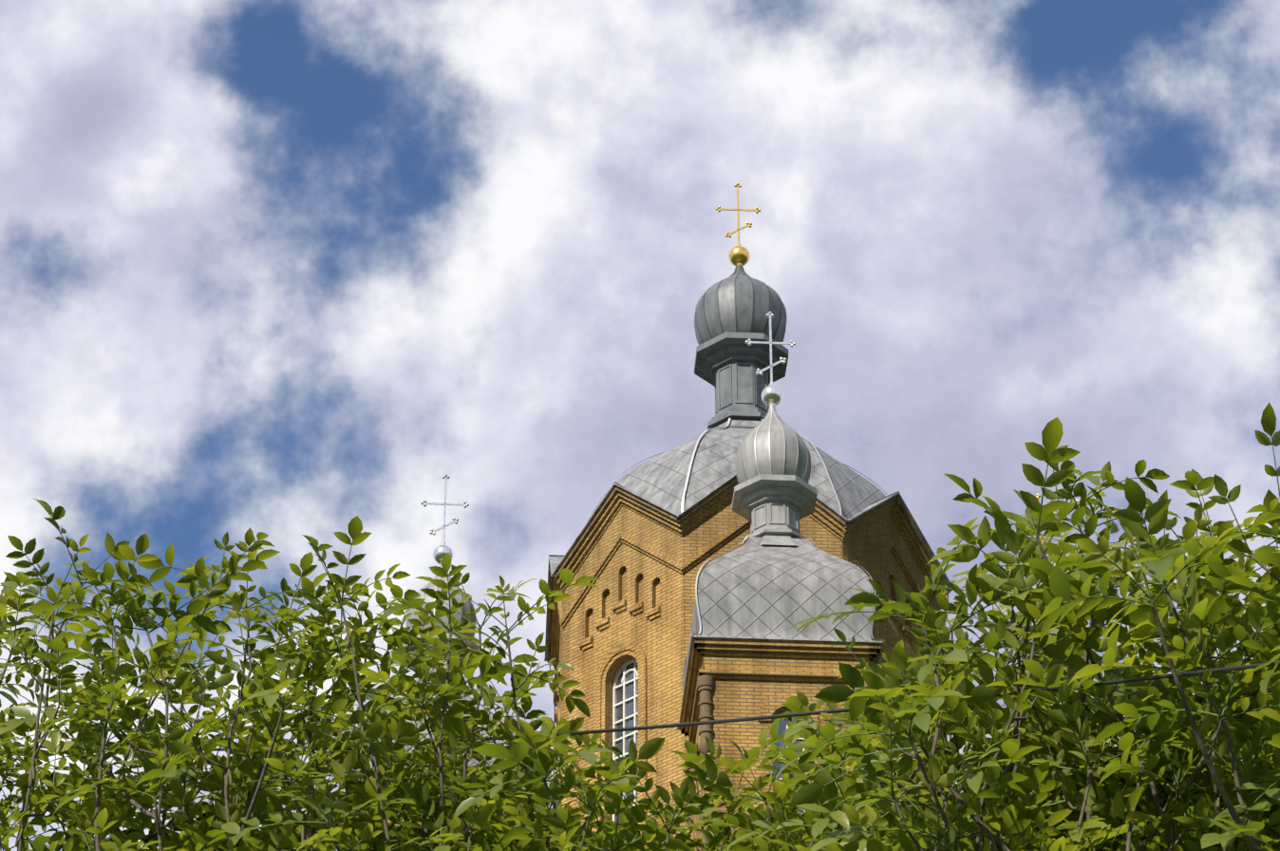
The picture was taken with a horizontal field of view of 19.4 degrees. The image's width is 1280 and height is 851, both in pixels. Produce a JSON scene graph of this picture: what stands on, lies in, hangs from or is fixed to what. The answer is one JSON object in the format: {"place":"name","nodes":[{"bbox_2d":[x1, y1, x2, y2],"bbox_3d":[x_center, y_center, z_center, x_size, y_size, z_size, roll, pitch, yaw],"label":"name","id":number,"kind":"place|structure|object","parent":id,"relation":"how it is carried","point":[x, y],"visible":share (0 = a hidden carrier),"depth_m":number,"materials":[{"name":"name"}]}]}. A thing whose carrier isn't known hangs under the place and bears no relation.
{"place":"outdoors","nodes":[
{"label":"outdoors","id":0,"kind":"place"},
{"bbox_2d":[355,693,516,783],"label":"turret roof","id":1,"kind":"structure","parent":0,"point":[472,762],"depth_m":74.50,"materials":[{"name":"grey metal"}]},
{"bbox_2d":[402,632,479,697],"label":"cupola drum","id":2,"kind":"object","parent":1,"relation":"on","point":[472,645],"visible":0.04,"depth_m":76.93,"materials":[{"name":"grey metal"}]},
{"bbox_2d":[405,564,476,640],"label":"onion dome","id":3,"kind":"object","parent":2,"relation":"on","point":[466,606],"visible":0.17,"depth_m":77.42,"materials":[{"name":"grey metal"}]},
{"bbox_2d":[420,473,469,564],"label":"cross","id":4,"kind":"object","parent":3,"relation":"on","point":[442,551],"visible":0.94,"depth_m":79.08,"materials":[{"name":"silver metal"}]},
{"bbox_2d":[0,521,1279,850],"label":"branches","id":5,"kind":"object","parent":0,"point":[1018,719],"visible":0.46,"depth_m":12.58,"materials":[{"name":"brown wood"}]},
{"bbox_2d":[0,402,1279,850],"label":"tree leaves","id":6,"kind":"object","parent":5,"relation":"on","point":[1202,600],"visible":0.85,"depth_m":12.33,"materials":[{"name":"green plant"}]},
{"bbox_2d":[0,437,1279,850],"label":"tree leaf stalks and catkins","id":7,"kind":"object","parent":5,"relation":"on","point":[1174,827],"visible":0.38,"depth_m":12.52,"materials":[{"name":"green plant"}]},
{"bbox_2d":[0,0,1279,850],"label":"sky","id":8,"kind":"structure","parent":0,"point":[286,271],"materials":[{"name":"white"}]},
{"bbox_2d":[0,660,1279,751],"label":"overhead cable","id":9,"kind":"object","parent":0,"point":[1154,677],"visible":0.33,"depth_m":11.34,"materials":[{"name":"black plastic"}]},
{"bbox_2d":[1014,622,1060,658],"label":"turret onion dome","id":10,"kind":"object","parent":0,"point":[1055,632],"depth_m":77.82,"materials":[{"name":"grey metal"}]},
{"bbox_2d":[1011,658,1075,709],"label":"turret lantern","id":11,"kind":"object","parent":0,"point":[1044,664],"depth_m":77.44,"materials":[{"name":"grey metal"}]},
{"bbox_2d":[1036,492,1054,583],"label":"turret cross","id":12,"kind":"object","parent":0,"point":[1039,496],"visible":0.12,"depth_m":79.92,"materials":[{"name":"silver metal"}]},
{"bbox_3d":[2.209,28.115,62.268,19.714,25.745,19.714,-1,-34,2],"label":"church nave","id":13,"kind":"object","parent":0,"visible":0},
{"bbox_2d":[364,793,520,843],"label":"brick wall","id":14,"kind":"structure","parent":13,"relation":"on","point":[388,820],"depth_m":73.45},
{"bbox_2d":[547,476,950,843],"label":"church tower wall","id":15,"kind":"structure","parent":13,"relation":"on","point":[644,560],"depth_m":75.05,"materials":[{"name":"yellow brick"}]},
{"bbox_2d":[544,417,952,660],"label":"roof","id":16,"kind":"structure","parent":15,"relation":"on","point":[680,480],"depth_m":76.81,"materials":[{"name":"grey metal"}]},
{"bbox_2d":[694,331,788,431],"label":"cupola drum","id":17,"kind":"object","parent":16,"relation":"on","point":[727,365],"visible":0.65,"depth_m":81.17,"materials":[{"name":"grey metal"}]},
{"bbox_2d":[694,263,787,345],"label":"onion dome","id":18,"kind":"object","parent":17,"relation":"on","point":[739,299],"visible":0.71,"depth_m":81.78,"materials":[{"name":"grey metal"}]},
{"bbox_2d":[715,182,760,265],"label":"cross","id":19,"kind":"object","parent":18,"relation":"on","point":[739,254],"visible":0.98,"depth_m":83.66,"materials":[{"name":"gold metal"}]},
{"bbox_2d":[612,658,906,835],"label":"church drum windows","id":20,"kind":"structure","parent":15,"relation":"in","point":[626,697],"depth_m":74.09,"materials":[{"name":"white glass"}]},
{"bbox_2d":[680,638,880,850],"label":"brick wall","id":21,"kind":"structure","parent":13,"relation":"on","point":[729,679],"depth_m":68.42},
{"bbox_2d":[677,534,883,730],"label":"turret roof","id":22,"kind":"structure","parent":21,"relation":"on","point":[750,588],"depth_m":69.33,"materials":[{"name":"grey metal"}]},
{"bbox_2d":[731,473,817,545],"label":"cupola drum","id":23,"kind":"object","parent":22,"relation":"on","point":[773,509],"visible":0.67,"depth_m":71.85,"materials":[{"name":"grey metal"}]},
{"bbox_2d":[734,404,811,484],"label":"onion dome","id":24,"kind":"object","parent":23,"relation":"on","point":[773,442],"visible":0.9,"depth_m":72.38,"materials":[{"name":"grey metal"}]},
{"bbox_2d":[745,311,795,406],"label":"cross","id":25,"kind":"object","parent":24,"relation":"on","point":[771,393],"visible":0.98,"depth_m":74.06,"materials":[{"name":"silver metal"}]},
{"bbox_2d":[771,716,805,814],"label":"turret south windows","id":26,"kind":"structure","parent":21,"relation":"in","point":[783,726],"depth_m":68.00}
]}

